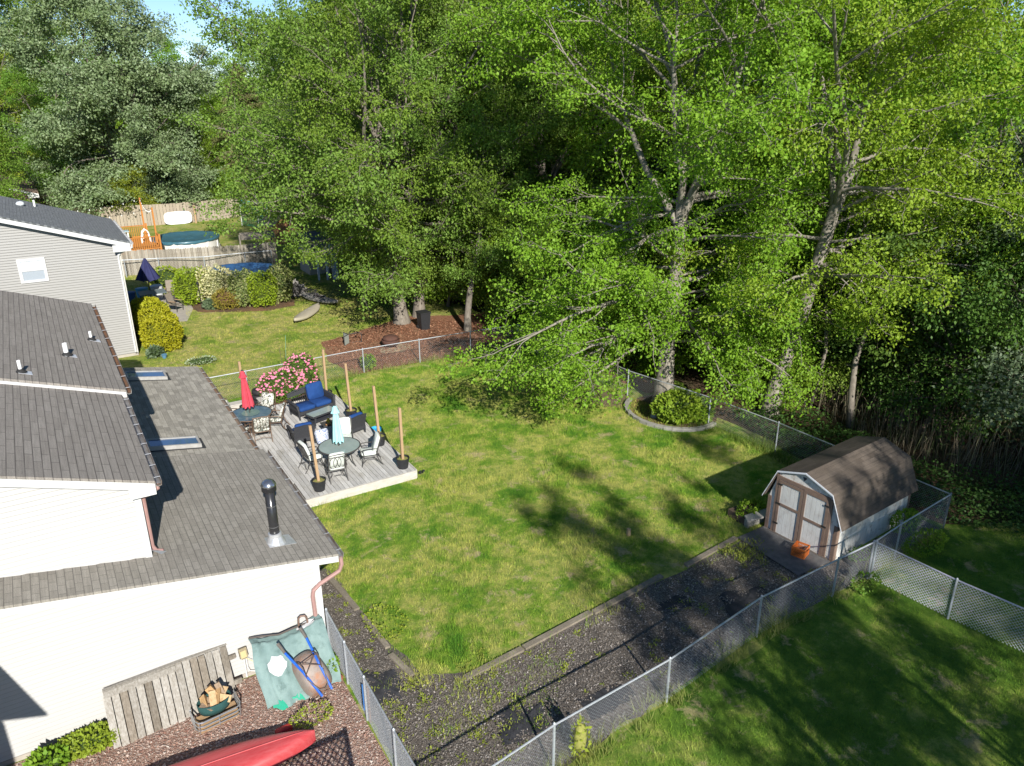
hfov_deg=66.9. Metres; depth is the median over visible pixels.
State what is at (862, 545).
green bush
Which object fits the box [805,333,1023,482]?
reeds
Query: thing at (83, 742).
foundation shrub
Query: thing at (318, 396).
wicker loveseat
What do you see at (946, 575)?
chain link fence
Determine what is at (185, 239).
swimming pool
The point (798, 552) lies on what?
milk crate
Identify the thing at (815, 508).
door
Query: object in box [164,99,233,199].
broadleaf tree
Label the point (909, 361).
understory tree
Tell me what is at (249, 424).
flowered chair
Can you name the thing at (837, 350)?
understory tree
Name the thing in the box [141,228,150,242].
pool ladder
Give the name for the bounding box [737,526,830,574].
shed slab
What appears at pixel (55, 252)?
neighbour house
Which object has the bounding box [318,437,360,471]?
patio table
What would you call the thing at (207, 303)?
plant
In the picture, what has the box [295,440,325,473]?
patio chair
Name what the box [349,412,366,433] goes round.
wicker armchair
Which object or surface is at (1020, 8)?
broadleaf tree
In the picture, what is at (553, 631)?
edging timber
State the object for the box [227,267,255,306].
garden shrub
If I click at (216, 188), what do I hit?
understory tree
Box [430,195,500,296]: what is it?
understory tree
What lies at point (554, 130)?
broadleaf tree
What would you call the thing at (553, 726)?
chain link fence
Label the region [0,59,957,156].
distant woods
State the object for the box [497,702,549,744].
weed barrier
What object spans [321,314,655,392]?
red mulch bed
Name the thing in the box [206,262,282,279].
swimming pool
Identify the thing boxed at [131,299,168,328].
golden shrub
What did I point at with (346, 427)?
patio chair
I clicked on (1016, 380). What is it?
understory tree
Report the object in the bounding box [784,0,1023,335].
broadleaf tree
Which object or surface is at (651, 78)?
broadleaf tree
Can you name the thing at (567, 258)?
understory tree
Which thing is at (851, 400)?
bare tree
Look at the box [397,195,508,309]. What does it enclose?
understory tree
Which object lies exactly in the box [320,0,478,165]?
broadleaf tree
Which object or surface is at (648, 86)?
broadleaf tree
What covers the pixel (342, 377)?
tall grass
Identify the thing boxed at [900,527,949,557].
green bush
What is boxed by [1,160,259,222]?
forest floor
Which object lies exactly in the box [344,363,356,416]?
pot with post
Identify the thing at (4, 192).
understory tree
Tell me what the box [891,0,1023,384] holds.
broadleaf tree
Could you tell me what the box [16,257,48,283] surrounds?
window
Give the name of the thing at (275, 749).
red canoe
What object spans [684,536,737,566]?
edging timber
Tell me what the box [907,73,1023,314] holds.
understory tree
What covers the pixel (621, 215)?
understory tree
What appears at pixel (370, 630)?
green bush
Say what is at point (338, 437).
patio umbrella
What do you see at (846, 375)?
understory tree
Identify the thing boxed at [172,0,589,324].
spreading tree
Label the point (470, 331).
chain link fence
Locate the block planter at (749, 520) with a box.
[728,503,766,527]
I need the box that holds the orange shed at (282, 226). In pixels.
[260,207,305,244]
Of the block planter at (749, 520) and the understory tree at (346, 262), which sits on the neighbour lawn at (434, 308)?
the understory tree at (346, 262)
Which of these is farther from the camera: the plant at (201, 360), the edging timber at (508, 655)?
the plant at (201, 360)
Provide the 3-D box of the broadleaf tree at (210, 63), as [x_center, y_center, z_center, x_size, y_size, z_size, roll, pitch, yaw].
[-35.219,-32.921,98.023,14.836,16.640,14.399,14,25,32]
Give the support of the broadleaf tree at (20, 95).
on the forest floor at (36, 200)
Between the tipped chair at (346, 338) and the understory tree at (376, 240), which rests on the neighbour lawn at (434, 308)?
the understory tree at (376, 240)
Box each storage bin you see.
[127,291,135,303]
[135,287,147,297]
[150,284,162,296]
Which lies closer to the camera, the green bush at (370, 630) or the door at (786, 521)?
the green bush at (370, 630)
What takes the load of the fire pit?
on the red mulch bed at (475, 320)
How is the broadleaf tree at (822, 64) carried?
on the forest floor at (693, 380)
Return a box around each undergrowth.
[43,189,278,219]
[447,280,970,410]
[726,404,1023,533]
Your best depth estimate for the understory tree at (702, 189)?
35.79 m
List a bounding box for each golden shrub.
[130,295,160,316]
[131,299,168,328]
[133,304,179,340]
[138,313,184,351]
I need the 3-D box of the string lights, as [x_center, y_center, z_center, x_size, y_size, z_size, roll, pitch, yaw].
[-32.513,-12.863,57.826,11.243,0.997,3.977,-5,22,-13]
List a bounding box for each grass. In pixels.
[227,339,522,401]
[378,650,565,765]
[454,534,761,690]
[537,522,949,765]
[689,417,804,465]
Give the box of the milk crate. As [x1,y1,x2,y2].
[791,541,809,559]
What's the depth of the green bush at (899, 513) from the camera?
22.92 m
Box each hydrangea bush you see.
[649,387,709,424]
[687,399,715,423]
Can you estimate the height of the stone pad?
0.001 m
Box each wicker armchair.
[286,420,315,446]
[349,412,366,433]
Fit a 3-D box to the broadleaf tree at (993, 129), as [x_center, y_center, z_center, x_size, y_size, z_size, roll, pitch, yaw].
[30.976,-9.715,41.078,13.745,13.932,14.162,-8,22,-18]
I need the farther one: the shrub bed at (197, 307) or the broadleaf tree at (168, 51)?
the broadleaf tree at (168, 51)
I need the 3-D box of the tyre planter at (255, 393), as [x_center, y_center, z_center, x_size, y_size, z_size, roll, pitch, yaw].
[-10.545,0.545,32.494,0.660,0.640,0.660,-13,24,-29]
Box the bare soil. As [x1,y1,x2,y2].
[551,377,630,408]
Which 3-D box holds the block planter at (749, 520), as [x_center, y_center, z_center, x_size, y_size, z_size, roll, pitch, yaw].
[7.356,4.016,23.799,1.290,0.335,0.990,-13,24,-29]
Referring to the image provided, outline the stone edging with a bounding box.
[624,398,715,431]
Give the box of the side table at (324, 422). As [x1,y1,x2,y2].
[320,420,332,431]
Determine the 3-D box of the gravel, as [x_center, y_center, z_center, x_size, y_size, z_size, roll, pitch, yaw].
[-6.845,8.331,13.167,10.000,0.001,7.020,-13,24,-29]
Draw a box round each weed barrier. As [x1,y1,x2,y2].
[361,669,403,704]
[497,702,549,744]
[576,683,635,719]
[658,594,691,610]
[718,586,777,616]
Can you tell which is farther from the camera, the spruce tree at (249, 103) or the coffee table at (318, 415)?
the spruce tree at (249, 103)
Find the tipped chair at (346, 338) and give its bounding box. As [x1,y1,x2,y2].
[343,331,361,345]
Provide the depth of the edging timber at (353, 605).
20.26 m
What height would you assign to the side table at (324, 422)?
0.481 m
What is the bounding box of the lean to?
[238,230,275,254]
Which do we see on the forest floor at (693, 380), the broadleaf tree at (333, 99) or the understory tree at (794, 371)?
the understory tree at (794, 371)
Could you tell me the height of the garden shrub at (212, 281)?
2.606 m
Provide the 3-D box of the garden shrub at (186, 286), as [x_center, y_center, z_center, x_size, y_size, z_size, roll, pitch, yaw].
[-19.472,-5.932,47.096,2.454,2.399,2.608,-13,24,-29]
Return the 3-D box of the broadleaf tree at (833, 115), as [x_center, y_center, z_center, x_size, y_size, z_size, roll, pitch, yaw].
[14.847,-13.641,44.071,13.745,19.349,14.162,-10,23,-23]
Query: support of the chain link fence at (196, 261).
on the neighbour lawn at (434, 308)
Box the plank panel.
[102,643,242,748]
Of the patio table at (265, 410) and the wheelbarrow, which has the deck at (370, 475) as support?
the patio table at (265, 410)
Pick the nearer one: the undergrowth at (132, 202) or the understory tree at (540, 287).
the understory tree at (540, 287)
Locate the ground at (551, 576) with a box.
[1,130,1022,765]
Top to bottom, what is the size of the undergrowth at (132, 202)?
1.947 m
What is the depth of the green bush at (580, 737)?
15.16 m
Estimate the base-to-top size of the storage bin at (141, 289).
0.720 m
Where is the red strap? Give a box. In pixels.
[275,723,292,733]
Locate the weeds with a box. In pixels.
[323,538,831,765]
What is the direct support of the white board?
on the neighbour lawn at (434, 308)
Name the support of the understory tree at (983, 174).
on the forest floor at (693, 380)
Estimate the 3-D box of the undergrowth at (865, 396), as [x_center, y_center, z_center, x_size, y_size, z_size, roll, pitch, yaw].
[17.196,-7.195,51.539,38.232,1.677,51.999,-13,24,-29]
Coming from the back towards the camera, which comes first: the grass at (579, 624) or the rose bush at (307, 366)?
the rose bush at (307, 366)
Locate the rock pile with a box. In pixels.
[291,279,306,296]
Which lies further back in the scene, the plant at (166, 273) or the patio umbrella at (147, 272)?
the plant at (166, 273)
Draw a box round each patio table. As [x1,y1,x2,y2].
[138,288,166,302]
[233,405,271,432]
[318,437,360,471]
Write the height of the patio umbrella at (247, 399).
2.460 m
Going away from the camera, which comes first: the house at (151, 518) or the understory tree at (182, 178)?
the house at (151, 518)
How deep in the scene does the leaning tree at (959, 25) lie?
25.84 m
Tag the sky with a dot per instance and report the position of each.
(166, 5)
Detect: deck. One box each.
[122,198,162,263]
[241,394,416,506]
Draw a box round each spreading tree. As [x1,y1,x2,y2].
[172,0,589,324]
[210,10,443,229]
[266,0,566,317]
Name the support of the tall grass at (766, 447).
on the ground at (551, 576)
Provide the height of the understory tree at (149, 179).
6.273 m
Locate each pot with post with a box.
[238,361,241,407]
[308,425,325,491]
[321,349,331,394]
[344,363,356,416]
[372,386,385,446]
[396,407,409,469]
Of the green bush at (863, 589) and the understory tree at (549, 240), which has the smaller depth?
the green bush at (863, 589)
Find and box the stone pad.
[380,344,410,352]
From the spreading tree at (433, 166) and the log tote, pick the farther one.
the spreading tree at (433, 166)
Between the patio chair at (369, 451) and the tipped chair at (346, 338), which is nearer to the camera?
the patio chair at (369, 451)
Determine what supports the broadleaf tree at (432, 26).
on the forest floor at (693, 380)
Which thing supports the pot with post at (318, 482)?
on the deck at (370, 475)
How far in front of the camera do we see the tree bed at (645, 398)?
31.46 m
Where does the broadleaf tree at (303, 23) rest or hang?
on the forest floor at (693, 380)
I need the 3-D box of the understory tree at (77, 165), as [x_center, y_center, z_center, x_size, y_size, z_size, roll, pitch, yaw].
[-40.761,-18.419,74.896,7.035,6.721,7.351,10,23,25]
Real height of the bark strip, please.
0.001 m
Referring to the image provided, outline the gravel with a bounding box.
[9,675,390,765]
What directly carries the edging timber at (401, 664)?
on the bark strip
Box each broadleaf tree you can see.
[0,0,80,178]
[0,0,131,185]
[0,38,81,179]
[0,50,112,207]
[81,34,215,163]
[160,66,275,167]
[164,50,280,168]
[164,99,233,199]
[221,19,316,189]
[254,0,356,144]
[282,47,373,141]
[314,0,571,282]
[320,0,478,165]
[354,0,568,156]
[381,11,578,331]
[426,0,659,270]
[434,0,614,195]
[499,0,729,278]
[526,0,794,240]
[551,0,769,202]
[564,0,752,205]
[658,0,911,217]
[696,0,988,302]
[751,0,1023,295]
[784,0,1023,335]
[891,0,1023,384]
[892,0,1023,124]
[974,118,1023,181]
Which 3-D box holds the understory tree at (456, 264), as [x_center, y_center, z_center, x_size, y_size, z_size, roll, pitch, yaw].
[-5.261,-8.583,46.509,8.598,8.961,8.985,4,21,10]
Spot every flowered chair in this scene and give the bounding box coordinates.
[244,423,252,438]
[251,416,272,442]
[256,391,277,413]
[266,400,289,432]
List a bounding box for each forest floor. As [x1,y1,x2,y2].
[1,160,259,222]
[213,156,1023,524]
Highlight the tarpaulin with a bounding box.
[247,615,340,709]
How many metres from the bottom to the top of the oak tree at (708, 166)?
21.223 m
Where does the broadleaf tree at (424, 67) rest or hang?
on the red mulch bed at (475, 320)
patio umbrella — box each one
[135,258,159,298]
[239,370,255,432]
[331,404,346,464]
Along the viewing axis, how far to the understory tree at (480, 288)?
41.49 m
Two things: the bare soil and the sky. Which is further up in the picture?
the sky
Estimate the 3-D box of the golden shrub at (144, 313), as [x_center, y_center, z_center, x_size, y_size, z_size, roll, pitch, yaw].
[-18.499,-3.101,40.427,2.239,1.863,2.226,-13,24,-29]
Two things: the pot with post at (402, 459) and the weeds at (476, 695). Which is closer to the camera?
the weeds at (476, 695)
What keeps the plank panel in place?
on the gravel
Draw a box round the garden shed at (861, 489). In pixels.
[762,436,917,561]
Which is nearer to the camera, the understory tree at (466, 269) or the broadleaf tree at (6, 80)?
the understory tree at (466, 269)
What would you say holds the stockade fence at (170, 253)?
on the neighbour lawn at (434, 308)
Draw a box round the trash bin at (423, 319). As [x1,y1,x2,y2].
[415,309,430,329]
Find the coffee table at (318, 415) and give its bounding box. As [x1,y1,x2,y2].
[304,405,338,425]
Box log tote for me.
[196,681,231,715]
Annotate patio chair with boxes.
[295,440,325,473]
[324,451,348,483]
[339,417,352,437]
[360,431,383,467]
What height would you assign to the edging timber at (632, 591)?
0.105 m
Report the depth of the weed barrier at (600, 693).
16.81 m
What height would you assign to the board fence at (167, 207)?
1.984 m
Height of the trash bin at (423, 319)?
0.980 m
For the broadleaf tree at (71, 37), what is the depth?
99.95 m
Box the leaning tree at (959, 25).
[611,0,1023,417]
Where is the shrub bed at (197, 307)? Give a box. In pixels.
[191,298,294,311]
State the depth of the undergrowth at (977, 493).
25.37 m
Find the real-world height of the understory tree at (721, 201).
10.753 m
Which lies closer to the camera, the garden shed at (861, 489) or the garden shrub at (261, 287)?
the garden shed at (861, 489)
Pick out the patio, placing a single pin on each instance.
(180, 312)
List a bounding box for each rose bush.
[255,365,306,402]
[281,350,318,387]
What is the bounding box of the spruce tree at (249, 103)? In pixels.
[210,63,289,218]
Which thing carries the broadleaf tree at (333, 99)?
on the neighbour lawn at (434, 308)
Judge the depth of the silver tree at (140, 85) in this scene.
70.28 m
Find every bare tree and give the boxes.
[808,210,863,406]
[845,297,881,427]
[895,272,963,426]
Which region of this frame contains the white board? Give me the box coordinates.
[164,211,191,224]
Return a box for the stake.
[626,528,630,536]
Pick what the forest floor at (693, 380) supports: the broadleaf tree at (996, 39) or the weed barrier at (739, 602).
the broadleaf tree at (996, 39)
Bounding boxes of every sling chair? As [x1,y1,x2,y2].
[164,292,182,309]
[165,280,174,293]
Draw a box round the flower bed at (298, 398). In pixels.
[273,393,306,404]
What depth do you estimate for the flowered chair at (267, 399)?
30.15 m
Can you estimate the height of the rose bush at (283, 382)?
1.538 m
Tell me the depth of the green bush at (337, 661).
17.41 m
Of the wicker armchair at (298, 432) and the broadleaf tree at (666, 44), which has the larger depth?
the broadleaf tree at (666, 44)
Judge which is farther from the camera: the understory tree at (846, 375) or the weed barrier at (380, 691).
the understory tree at (846, 375)
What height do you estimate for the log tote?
0.502 m
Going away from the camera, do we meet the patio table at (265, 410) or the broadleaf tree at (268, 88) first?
the patio table at (265, 410)
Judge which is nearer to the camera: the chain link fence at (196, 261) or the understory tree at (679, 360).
the understory tree at (679, 360)
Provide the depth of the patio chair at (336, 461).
25.34 m
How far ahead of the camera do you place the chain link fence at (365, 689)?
16.04 m
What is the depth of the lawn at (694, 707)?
17.14 m
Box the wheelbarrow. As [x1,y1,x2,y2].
[276,627,332,696]
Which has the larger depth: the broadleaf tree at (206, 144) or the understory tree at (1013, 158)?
the broadleaf tree at (206, 144)
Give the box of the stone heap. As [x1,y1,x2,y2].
[290,288,316,296]
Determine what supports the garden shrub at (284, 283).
on the shrub bed at (197, 307)
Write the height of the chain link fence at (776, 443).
1.315 m
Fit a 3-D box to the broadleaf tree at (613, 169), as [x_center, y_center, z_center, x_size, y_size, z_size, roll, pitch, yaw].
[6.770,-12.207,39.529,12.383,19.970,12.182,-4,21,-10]
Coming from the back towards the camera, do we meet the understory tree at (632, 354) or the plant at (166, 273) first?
the plant at (166, 273)
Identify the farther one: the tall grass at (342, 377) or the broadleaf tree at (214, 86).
the broadleaf tree at (214, 86)
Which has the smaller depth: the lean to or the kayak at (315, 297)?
the kayak at (315, 297)
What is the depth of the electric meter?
17.12 m
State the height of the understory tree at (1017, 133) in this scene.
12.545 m
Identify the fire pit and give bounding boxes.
[381,334,399,348]
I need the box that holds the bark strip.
[319,519,938,765]
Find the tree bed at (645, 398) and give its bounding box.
[630,395,716,426]
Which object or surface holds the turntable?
on the patio table at (265, 410)
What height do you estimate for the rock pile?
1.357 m
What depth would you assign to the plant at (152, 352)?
37.87 m
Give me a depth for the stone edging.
30.05 m
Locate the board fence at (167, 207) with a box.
[67,198,244,226]
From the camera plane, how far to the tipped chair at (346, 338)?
39.96 m
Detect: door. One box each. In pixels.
[773,479,803,541]
[797,489,829,555]
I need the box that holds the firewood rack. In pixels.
[189,690,240,734]
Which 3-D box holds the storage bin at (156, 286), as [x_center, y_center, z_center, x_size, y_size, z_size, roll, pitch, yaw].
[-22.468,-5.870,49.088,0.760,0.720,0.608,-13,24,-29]
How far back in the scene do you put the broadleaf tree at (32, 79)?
88.39 m
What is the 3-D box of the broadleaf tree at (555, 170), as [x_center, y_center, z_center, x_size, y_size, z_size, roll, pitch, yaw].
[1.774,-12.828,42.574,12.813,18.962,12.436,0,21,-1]
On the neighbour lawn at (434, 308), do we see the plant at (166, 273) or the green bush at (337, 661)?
the plant at (166, 273)
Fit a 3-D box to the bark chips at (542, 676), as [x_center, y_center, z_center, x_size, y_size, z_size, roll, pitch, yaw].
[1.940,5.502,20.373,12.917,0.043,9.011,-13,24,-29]
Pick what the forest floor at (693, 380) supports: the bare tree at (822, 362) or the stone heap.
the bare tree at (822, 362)
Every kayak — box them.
[293,302,319,320]
[301,292,337,303]
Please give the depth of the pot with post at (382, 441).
27.77 m
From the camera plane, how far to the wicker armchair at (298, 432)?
27.88 m
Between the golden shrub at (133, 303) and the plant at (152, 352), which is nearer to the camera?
the plant at (152, 352)
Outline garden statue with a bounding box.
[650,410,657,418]
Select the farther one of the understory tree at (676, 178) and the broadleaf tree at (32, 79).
the broadleaf tree at (32, 79)
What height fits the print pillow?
0.533 m
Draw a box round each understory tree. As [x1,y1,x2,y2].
[0,121,43,202]
[57,159,123,215]
[98,161,163,221]
[124,160,187,213]
[162,168,220,213]
[200,168,254,211]
[303,193,417,296]
[331,161,406,272]
[347,184,469,300]
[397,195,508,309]
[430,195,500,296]
[441,170,564,319]
[460,219,566,303]
[465,197,577,329]
[469,138,588,292]
[500,201,597,344]
[506,217,594,318]
[510,228,637,365]
[553,175,675,319]
[560,113,694,301]
[579,238,693,363]
[612,227,725,381]
[620,201,762,357]
[648,129,753,232]
[666,169,829,349]
[667,153,825,326]
[696,253,834,394]
[703,216,870,381]
[738,219,904,407]
[805,120,948,343]
[807,162,1023,417]
[810,86,995,327]
[856,205,1023,450]
[906,137,1023,439]
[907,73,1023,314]
[909,133,1023,351]
[913,213,1023,452]
[940,116,1023,335]
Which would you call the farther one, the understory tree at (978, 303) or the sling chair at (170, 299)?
the sling chair at (170, 299)
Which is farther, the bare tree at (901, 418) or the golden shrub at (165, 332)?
the golden shrub at (165, 332)
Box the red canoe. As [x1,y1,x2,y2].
[169,730,315,765]
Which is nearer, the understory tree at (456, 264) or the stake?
the stake
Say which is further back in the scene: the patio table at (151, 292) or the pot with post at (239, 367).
the patio table at (151, 292)
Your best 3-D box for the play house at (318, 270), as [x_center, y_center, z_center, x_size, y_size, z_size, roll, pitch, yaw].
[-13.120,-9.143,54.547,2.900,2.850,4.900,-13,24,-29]
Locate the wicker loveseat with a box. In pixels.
[286,381,335,420]
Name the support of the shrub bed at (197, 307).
on the neighbour lawn at (434, 308)
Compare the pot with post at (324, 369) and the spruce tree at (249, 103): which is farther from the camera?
the spruce tree at (249, 103)
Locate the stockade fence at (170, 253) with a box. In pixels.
[121,242,277,275]
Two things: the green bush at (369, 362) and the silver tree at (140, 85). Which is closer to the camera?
the green bush at (369, 362)
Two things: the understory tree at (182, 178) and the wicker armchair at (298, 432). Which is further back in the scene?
the understory tree at (182, 178)
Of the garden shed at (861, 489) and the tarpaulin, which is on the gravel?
the tarpaulin
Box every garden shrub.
[170,265,207,305]
[195,263,234,301]
[211,287,241,309]
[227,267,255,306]
[246,270,277,307]
[265,263,293,303]
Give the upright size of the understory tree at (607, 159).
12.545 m
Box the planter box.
[229,400,241,410]
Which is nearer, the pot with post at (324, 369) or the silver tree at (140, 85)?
the pot with post at (324, 369)
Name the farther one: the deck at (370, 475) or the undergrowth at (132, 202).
the undergrowth at (132, 202)
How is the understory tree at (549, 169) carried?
on the forest floor at (693, 380)
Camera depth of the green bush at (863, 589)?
20.31 m
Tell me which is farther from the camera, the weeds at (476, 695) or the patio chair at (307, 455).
the patio chair at (307, 455)
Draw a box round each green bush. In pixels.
[289,700,333,728]
[327,652,339,672]
[359,353,376,369]
[361,603,408,639]
[568,714,591,756]
[847,543,874,561]
[850,570,882,595]
[889,507,922,534]
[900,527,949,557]
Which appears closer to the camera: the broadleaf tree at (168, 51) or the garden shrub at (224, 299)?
the garden shrub at (224, 299)
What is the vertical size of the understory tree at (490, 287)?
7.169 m
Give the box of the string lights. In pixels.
[73,198,150,217]
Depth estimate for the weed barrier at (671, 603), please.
19.91 m
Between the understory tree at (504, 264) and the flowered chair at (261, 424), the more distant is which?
the understory tree at (504, 264)
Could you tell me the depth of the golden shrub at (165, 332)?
38.39 m
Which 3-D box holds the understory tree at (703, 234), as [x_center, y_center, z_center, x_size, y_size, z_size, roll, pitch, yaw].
[8.931,-4.766,37.582,8.168,8.065,7.816,11,24,27]
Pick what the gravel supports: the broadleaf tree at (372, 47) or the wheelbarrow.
the wheelbarrow
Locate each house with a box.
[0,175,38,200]
[0,196,138,357]
[0,290,343,765]
[296,229,341,279]
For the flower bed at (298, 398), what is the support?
on the ground at (551, 576)
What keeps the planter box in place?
on the deck at (370, 475)
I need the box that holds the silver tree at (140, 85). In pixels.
[0,0,226,219]
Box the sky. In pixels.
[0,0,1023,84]
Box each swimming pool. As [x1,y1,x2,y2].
[152,230,219,258]
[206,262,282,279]
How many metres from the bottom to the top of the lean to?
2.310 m
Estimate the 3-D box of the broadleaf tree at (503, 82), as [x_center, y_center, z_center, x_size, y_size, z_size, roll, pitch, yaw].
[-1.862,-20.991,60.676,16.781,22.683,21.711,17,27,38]
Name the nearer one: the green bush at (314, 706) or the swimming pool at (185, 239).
the green bush at (314, 706)
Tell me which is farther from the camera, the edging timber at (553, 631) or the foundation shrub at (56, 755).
the edging timber at (553, 631)
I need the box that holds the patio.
[136,294,192,321]
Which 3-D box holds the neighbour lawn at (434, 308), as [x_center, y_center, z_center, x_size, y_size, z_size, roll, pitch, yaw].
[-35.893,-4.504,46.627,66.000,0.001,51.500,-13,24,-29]
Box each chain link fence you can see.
[121,250,272,276]
[209,324,517,398]
[325,608,415,765]
[491,493,950,765]
[518,324,951,527]
[869,540,1023,651]
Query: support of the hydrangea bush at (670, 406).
on the tree bed at (645, 398)
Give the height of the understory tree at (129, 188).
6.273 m
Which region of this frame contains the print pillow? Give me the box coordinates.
[314,428,329,443]
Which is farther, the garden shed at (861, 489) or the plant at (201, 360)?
the plant at (201, 360)
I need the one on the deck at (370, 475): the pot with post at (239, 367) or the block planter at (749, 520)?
the pot with post at (239, 367)
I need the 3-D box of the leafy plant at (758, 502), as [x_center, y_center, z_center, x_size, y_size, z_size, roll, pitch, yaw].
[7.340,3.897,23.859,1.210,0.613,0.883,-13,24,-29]
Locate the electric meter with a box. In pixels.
[238,646,254,676]
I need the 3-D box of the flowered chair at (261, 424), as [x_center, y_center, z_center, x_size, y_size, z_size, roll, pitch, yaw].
[-9.181,1.585,28.392,0.636,1.064,0.835,-10,23,-23]
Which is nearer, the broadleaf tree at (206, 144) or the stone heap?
the stone heap
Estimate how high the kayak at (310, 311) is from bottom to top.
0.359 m
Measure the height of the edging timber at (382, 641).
0.105 m
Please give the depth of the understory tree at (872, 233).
38.73 m
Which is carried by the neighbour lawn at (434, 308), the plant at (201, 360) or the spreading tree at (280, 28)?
the plant at (201, 360)
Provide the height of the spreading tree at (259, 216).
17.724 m
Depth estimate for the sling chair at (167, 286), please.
48.71 m
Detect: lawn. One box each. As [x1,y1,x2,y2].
[118,212,495,399]
[581,529,1023,765]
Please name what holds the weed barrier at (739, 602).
on the bark strip
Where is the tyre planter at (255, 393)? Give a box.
[251,387,263,404]
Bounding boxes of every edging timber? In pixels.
[326,576,359,610]
[360,614,389,649]
[388,652,414,676]
[464,646,523,680]
[522,610,592,649]
[591,574,663,614]
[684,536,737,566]
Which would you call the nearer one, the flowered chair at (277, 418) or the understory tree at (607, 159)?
the flowered chair at (277, 418)
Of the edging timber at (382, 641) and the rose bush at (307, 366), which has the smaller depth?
the edging timber at (382, 641)
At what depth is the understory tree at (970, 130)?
37.69 m
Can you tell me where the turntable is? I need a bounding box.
[241,409,259,415]
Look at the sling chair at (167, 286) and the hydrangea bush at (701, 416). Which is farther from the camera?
the sling chair at (167, 286)
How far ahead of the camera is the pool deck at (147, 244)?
57.91 m
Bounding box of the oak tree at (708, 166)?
[429,0,911,424]
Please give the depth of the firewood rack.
16.14 m
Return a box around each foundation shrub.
[21,741,70,765]
[57,720,120,761]
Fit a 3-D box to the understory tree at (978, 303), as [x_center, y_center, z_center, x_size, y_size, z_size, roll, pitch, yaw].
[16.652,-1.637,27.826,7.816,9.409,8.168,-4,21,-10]
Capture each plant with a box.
[145,344,165,358]
[149,264,182,288]
[184,355,216,365]
[201,298,223,309]
[734,498,766,517]
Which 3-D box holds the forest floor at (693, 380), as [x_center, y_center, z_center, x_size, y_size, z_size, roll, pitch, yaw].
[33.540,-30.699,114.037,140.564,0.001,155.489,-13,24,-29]
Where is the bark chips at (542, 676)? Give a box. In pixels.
[320,546,846,765]

